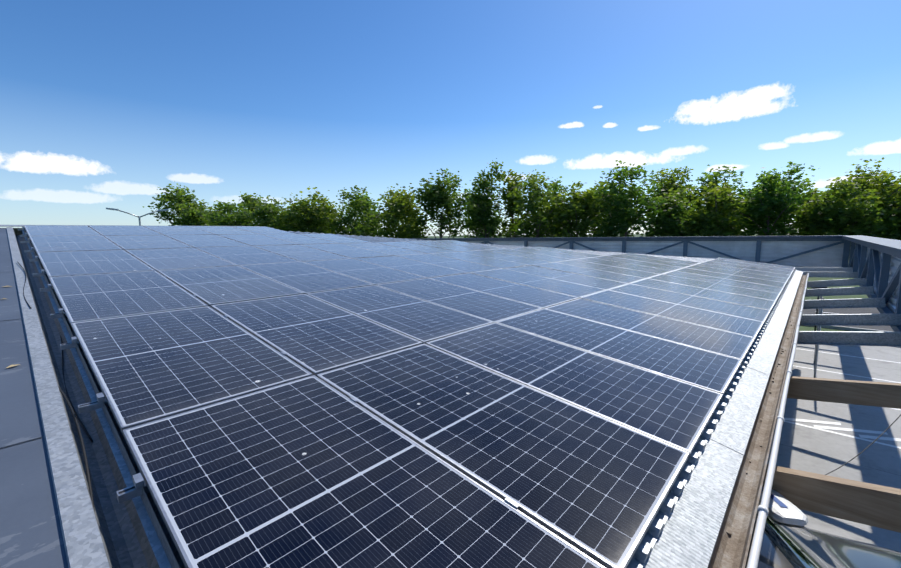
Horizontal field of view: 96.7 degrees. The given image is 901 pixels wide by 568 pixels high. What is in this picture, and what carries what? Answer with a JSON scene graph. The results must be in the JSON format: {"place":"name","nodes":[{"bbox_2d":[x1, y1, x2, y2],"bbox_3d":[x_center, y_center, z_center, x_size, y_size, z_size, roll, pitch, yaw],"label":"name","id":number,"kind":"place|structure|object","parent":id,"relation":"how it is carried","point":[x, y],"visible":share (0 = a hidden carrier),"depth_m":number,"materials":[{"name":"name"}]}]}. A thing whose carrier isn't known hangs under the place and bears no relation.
{"place":"outdoors","nodes":[
{"label":"outdoors","id":0,"kind":"place"},
{"bbox_2d":[0,0,900,235],"label":"sky","id":1,"kind":"structure","parent":0,"point":[104,104],"materials":[{"name":"blue"}]},
{"bbox_2d":[381,232,867,330],"bbox_3d":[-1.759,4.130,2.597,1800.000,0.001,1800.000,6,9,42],"label":"ground","id":2,"kind":"structure","parent":0,"point":[805,328],"depth_m":26.66,"materials":[{"name":"grey concrete"}]},
{"bbox_2d":[106,208,167,225],"bbox_3d":[-27.986,-3.268,36.407,4.457,7.129,0.300,-5,8,-34],"label":"street light","id":3,"kind":"object","parent":2,"relation":"on","point":[139,217],"visible":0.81,"depth_m":36.05,"materials":[{"name":"grey metal"}]},
{"bbox_2d":[143,181,211,225],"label":"tree","id":4,"kind":"object","parent":2,"relation":"on","point":[170,199],"visible":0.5,"depth_m":63.28,"materials":[{"name":"green plant"}]},
{"bbox_2d":[172,199,219,225],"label":"tree","id":5,"kind":"object","parent":2,"relation":"on","point":[195,217],"visible":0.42,"depth_m":60.91,"materials":[{"name":"green plant"}]},
{"bbox_2d":[203,200,262,225],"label":"tree","id":6,"kind":"object","parent":2,"relation":"on","point":[244,220],"visible":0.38,"depth_m":60.62,"materials":[{"name":"green plant"}]},
{"bbox_2d":[334,185,383,236],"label":"tree","id":7,"kind":"object","parent":2,"relation":"on","point":[369,229],"visible":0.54,"depth_m":57.20,"materials":[{"name":"green plant"}]},
{"bbox_2d":[338,190,382,233],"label":"tree","id":8,"kind":"object","parent":2,"relation":"on","point":[376,203],"visible":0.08,"depth_m":64.92,"materials":[{"name":"green plant"}]},
{"bbox_2d":[376,186,422,237],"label":"tree","id":9,"kind":"object","parent":2,"relation":"on","point":[388,210],"visible":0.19,"depth_m":65.69,"materials":[{"name":"green plant"}]},
{"bbox_2d":[373,183,433,238],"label":"tree","id":10,"kind":"object","parent":2,"relation":"on","point":[403,206],"visible":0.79,"depth_m":55.29,"materials":[{"name":"green plant"}]},
{"bbox_2d":[413,168,472,237],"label":"tree","id":11,"kind":"object","parent":2,"relation":"on","point":[434,197],"visible":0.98,"depth_m":54.15,"materials":[{"name":"green plant"}]},
{"bbox_2d":[455,181,503,237],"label":"tree","id":12,"kind":"object","parent":2,"relation":"on","point":[478,232],"visible":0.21,"depth_m":63.56,"materials":[{"name":"green plant"}]},
{"bbox_2d":[464,158,508,237],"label":"tree","id":13,"kind":"object","parent":2,"relation":"on","point":[483,217],"visible":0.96,"depth_m":55.84,"materials":[{"name":"green plant"}]},
{"bbox_2d":[497,169,528,237],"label":"tree","id":14,"kind":"object","parent":2,"relation":"on","point":[510,212],"visible":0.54,"depth_m":59.03,"materials":[{"name":"green plant"}]},
{"bbox_2d":[502,169,572,237],"bbox_3d":[11.584,-8.764,53.266,9.174,12.822,8.760,-4,8,-26],"label":"tree","id":15,"kind":"object","parent":2,"relation":"on","point":[538,221],"visible":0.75,"depth_m":51.94,"materials":[{"name":"green plant"}]},
{"bbox_2d":[544,176,570,237],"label":"tree","id":16,"kind":"object","parent":2,"relation":"on","point":[556,187],"visible":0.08,"depth_m":60.34,"materials":[{"name":"green plant"}]},
{"bbox_2d":[548,181,609,236],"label":"tree","id":17,"kind":"object","parent":2,"relation":"on","point":[584,207],"visible":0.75,"depth_m":50.49,"materials":[{"name":"green plant"}]},
{"bbox_2d":[575,181,629,233],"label":"tree","id":18,"kind":"object","parent":2,"relation":"on","point":[601,186],"depth_m":55.98,"materials":[{"name":"green plant"}]},
{"bbox_2d":[588,160,673,236],"bbox_3d":[21.366,-8.659,49.612,9.958,13.246,9.473,0,7,9],"label":"tree","id":19,"kind":"object","parent":2,"relation":"on","point":[623,216],"visible":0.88,"depth_m":48.48,"materials":[{"name":"green plant"}]},
{"bbox_2d":[633,183,706,236],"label":"tree","id":20,"kind":"object","parent":2,"relation":"on","point":[669,223],"visible":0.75,"depth_m":50.58,"materials":[{"name":"green plant"}]},
{"bbox_2d":[647,166,704,225],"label":"tree","id":21,"kind":"object","parent":2,"relation":"on","point":[667,183],"visible":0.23,"depth_m":56.13,"materials":[{"name":"green plant"}]},
{"bbox_2d":[685,164,747,235],"bbox_3d":[37.366,-10.179,58.449,9.911,13.668,10.402,6,9,42],"label":"tree","id":22,"kind":"object","parent":2,"relation":"on","point":[709,177],"visible":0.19,"depth_m":55.71,"materials":[{"name":"green plant"}]},
{"bbox_2d":[682,180,762,235],"bbox_3d":[32.476,-7.280,48.318,7.734,10.528,7.889,-2,7,-9],"label":"tree","id":23,"kind":"object","parent":2,"relation":"on","point":[716,202],"visible":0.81,"depth_m":47.61,"materials":[{"name":"green plant"}]},
{"bbox_2d":[729,161,815,235],"bbox_3d":[38.395,-8.092,48.828,9.227,12.506,8.964,6,9,42],"label":"tree","id":24,"kind":"object","parent":2,"relation":"on","point":[771,204],"visible":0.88,"depth_m":47.59,"materials":[{"name":"green plant"}]},
{"bbox_2d":[730,171,821,235],"bbox_3d":[42.892,-9.067,53.800,10.452,12.451,8.918,6,9,42],"label":"tree","id":25,"kind":"object","parent":2,"relation":"on","point":[809,184],"visible":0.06,"depth_m":52.12,"materials":[{"name":"green plant"}]},
{"bbox_2d":[811,287,826,330],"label":"sign posts","id":26,"kind":"object","parent":2,"relation":"on","point":[817,299],"visible":0.02,"depth_m":17.19,"materials":[{"name":"metal"}]},
{"bbox_2d":[793,188,849,235],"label":"tree","id":27,"kind":"object","parent":2,"relation":"on","point":[815,190],"visible":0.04,"depth_m":51.97,"materials":[{"name":"green plant"}]},
{"bbox_2d":[789,177,896,254],"bbox_3d":[44.313,-7.009,45.732,8.963,10.303,8.764,6,9,42],"label":"tree","id":28,"kind":"object","parent":2,"relation":"on","point":[825,215],"visible":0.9,"depth_m":44.54,"materials":[{"name":"green plant"}]},
{"bbox_2d":[811,326,893,331],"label":"kerbs","id":29,"kind":"structure","parent":2,"relation":"on","point":[848,328],"depth_m":17.45,"materials":[{"name":"concrete"}]},
{"bbox_2d":[826,157,900,243],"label":"tree","id":30,"kind":"object","parent":2,"relation":"on","point":[849,178],"visible":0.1,"depth_m":49.51,"materials":[{"name":"green plant"}]},
{"bbox_2d":[834,168,900,239],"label":"tree","id":31,"kind":"object","parent":2,"relation":"on","point":[888,217],"visible":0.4,"depth_m":45.73,"materials":[{"name":"green plant"}]},
{"bbox_2d":[767,344,900,551],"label":"concrete deck","id":32,"kind":"structure","parent":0,"point":[807,449],"depth_m":8.60,"materials":[{"name":"grey concrete"}]},
{"bbox_2d":[745,487,807,567],"bbox_3d":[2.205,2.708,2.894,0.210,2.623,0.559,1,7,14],"label":"car","id":33,"kind":"object","parent":32,"relation":"on","point":[783,511],"visible":0.35,"depth_m":2.54,"materials":[{"name":"white paint"}]},
{"bbox_2d":[757,516,900,567],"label":"black saloon car","id":34,"kind":"object","parent":32,"relation":"on","point":[786,547],"visible":0.21,"depth_m":4.14,"materials":[{"name":"black paint"}]},
{"bbox_2d":[779,267,900,406],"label":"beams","id":35,"kind":"structure","parent":32,"relation":"on","point":[818,337],"depth_m":7.87,"materials":[{"name":"metal"}]},
{"bbox_2d":[0,228,67,567],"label":"grey roof","id":36,"kind":"structure","parent":35,"relation":"on","point":[31,536],"depth_m":2.02,"materials":[{"name":"metal"}]},
{"bbox_2d":[0,225,87,226],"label":"ridge cap","id":37,"kind":"object","parent":36,"relation":"on","point":[13,225],"visible":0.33,"depth_m":9.63,"materials":[{"name":"grey metal"}]},
{"bbox_2d":[6,227,109,567],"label":"metal flashing","id":38,"kind":"object","parent":36,"relation":"attached to","point":[83,543],"visible":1,"depth_m":2.05,"materials":[{"name":"silver metal"}]},
{"bbox_2d":[13,230,179,567],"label":"verge channel","id":39,"kind":"object","parent":36,"relation":"on","point":[125,541],"visible":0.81,"depth_m":2.24,"materials":[{"name":"grey metal"}]},
{"bbox_2d":[22,230,795,567],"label":"panel frame","id":40,"kind":"object","parent":36,"relation":"on","point":[652,534],"visible":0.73,"depth_m":2.38,"materials":[{"name":"silver metal"}]},
{"bbox_2d":[17,261,94,510],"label":"cables","id":41,"kind":"object","parent":40,"relation":"on","point":[71,407],"visible":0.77,"depth_m":2.46,"materials":[{"name":"black rubber"}]},
{"bbox_2d":[18,227,776,509],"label":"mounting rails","id":42,"kind":"object","parent":40,"relation":"on","point":[133,491],"visible":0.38,"depth_m":2.50,"materials":[{"name":"metal"}]},
{"bbox_2d":[24,225,794,567],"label":"solar panels","id":43,"kind":"object","parent":40,"relation":"on","point":[250,445],"visible":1,"depth_m":3.02,"materials":[{"name":"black glass"}]},
{"bbox_2d":[642,270,802,567],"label":"eave flashing","id":44,"kind":"object","parent":36,"relation":"on","point":[688,536],"visible":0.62,"depth_m":2.47,"materials":[{"name":"silver metal"}]},
{"bbox_2d":[709,274,806,567],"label":"rusty gutter","id":45,"kind":"object","parent":36,"relation":"on","point":[731,550],"visible":1,"depth_m":2.68,"materials":[{"name":"brown metal"}]},
{"bbox_2d":[746,273,808,567],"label":"pipe","id":46,"kind":"object","parent":45,"relation":"on","point":[757,539],"visible":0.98,"depth_m":2.57,"materials":[{"name":"white plastic"}]},
{"bbox_2d":[842,235,900,331],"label":"side screen truss","id":47,"kind":"object","parent":36,"relation":"on","point":[869,267],"visible":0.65,"depth_m":9.19,"materials":[{"name":"grey metal"}]},
{"bbox_2d":[403,235,851,266],"bbox_3d":[3.751,-2.400,27.639,34.161,1.560,0.620,4,9,36],"label":"screen truss","id":48,"kind":"object","parent":47,"relation":"attached to","point":[685,241],"visible":0.46,"depth_m":20.94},
{"bbox_2d":[462,241,843,266],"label":"screen cladding","id":49,"kind":"structure","parent":48,"relation":"attached to","point":[831,256],"depth_m":20.17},
{"bbox_2d":[861,245,900,312],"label":"side screen cladding","id":50,"kind":"structure","parent":47,"relation":"attached to","point":[894,266],"depth_m":8.82,"materials":[{"name":"metal"}]},
{"bbox_2d":[762,376,900,532],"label":"timber beams","id":51,"kind":"structure","parent":35,"relation":"on","point":[874,505],"depth_m":2.71,"materials":[{"name":"brown wood"}]},
{"bbox_2d":[825,414,900,474],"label":"lamp wire","id":52,"kind":"object","parent":51,"relation":"attached to","point":[865,448],"visible":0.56,"depth_m":3.63,"materials":[{"name":"black rubber"}]},
{"bbox_2d":[784,312,900,448],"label":"painted lines","id":53,"kind":"object","parent":32,"relation":"on","point":[823,428],"visible":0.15,"depth_m":8.89,"materials":[{"name":"white paint"}]},
{"bbox_2d":[802,308,892,330],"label":"road","id":54,"kind":"structure","parent":0,"point":[848,311],"depth_m":21.32,"materials":[{"name":"grey asphalt"}]},
{"bbox_2d":[209,203,239,225],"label":"tree","id":55,"kind":"object","parent":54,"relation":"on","point":[215,209],"depth_m":69.65,"materials":[{"name":"green plant"}]},
{"bbox_2d":[234,192,266,223],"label":"tree","id":56,"kind":"object","parent":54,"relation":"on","point":[250,201],"visible":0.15,"depth_m":70.37,"materials":[{"name":"green plant"}]},
{"bbox_2d":[245,195,300,231],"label":"tree","id":57,"kind":"object","parent":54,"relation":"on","point":[264,212],"visible":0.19,"depth_m":59.80,"materials":[{"name":"green plant"}]},
{"bbox_2d":[267,186,353,234],"bbox_3d":[-19.989,-8.559,59.987,12.544,11.619,9.156,0,7,4],"label":"tree","id":58,"kind":"object","parent":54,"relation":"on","point":[310,218],"visible":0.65,"depth_m":57.78,"materials":[{"name":"green plant"}]}
]}

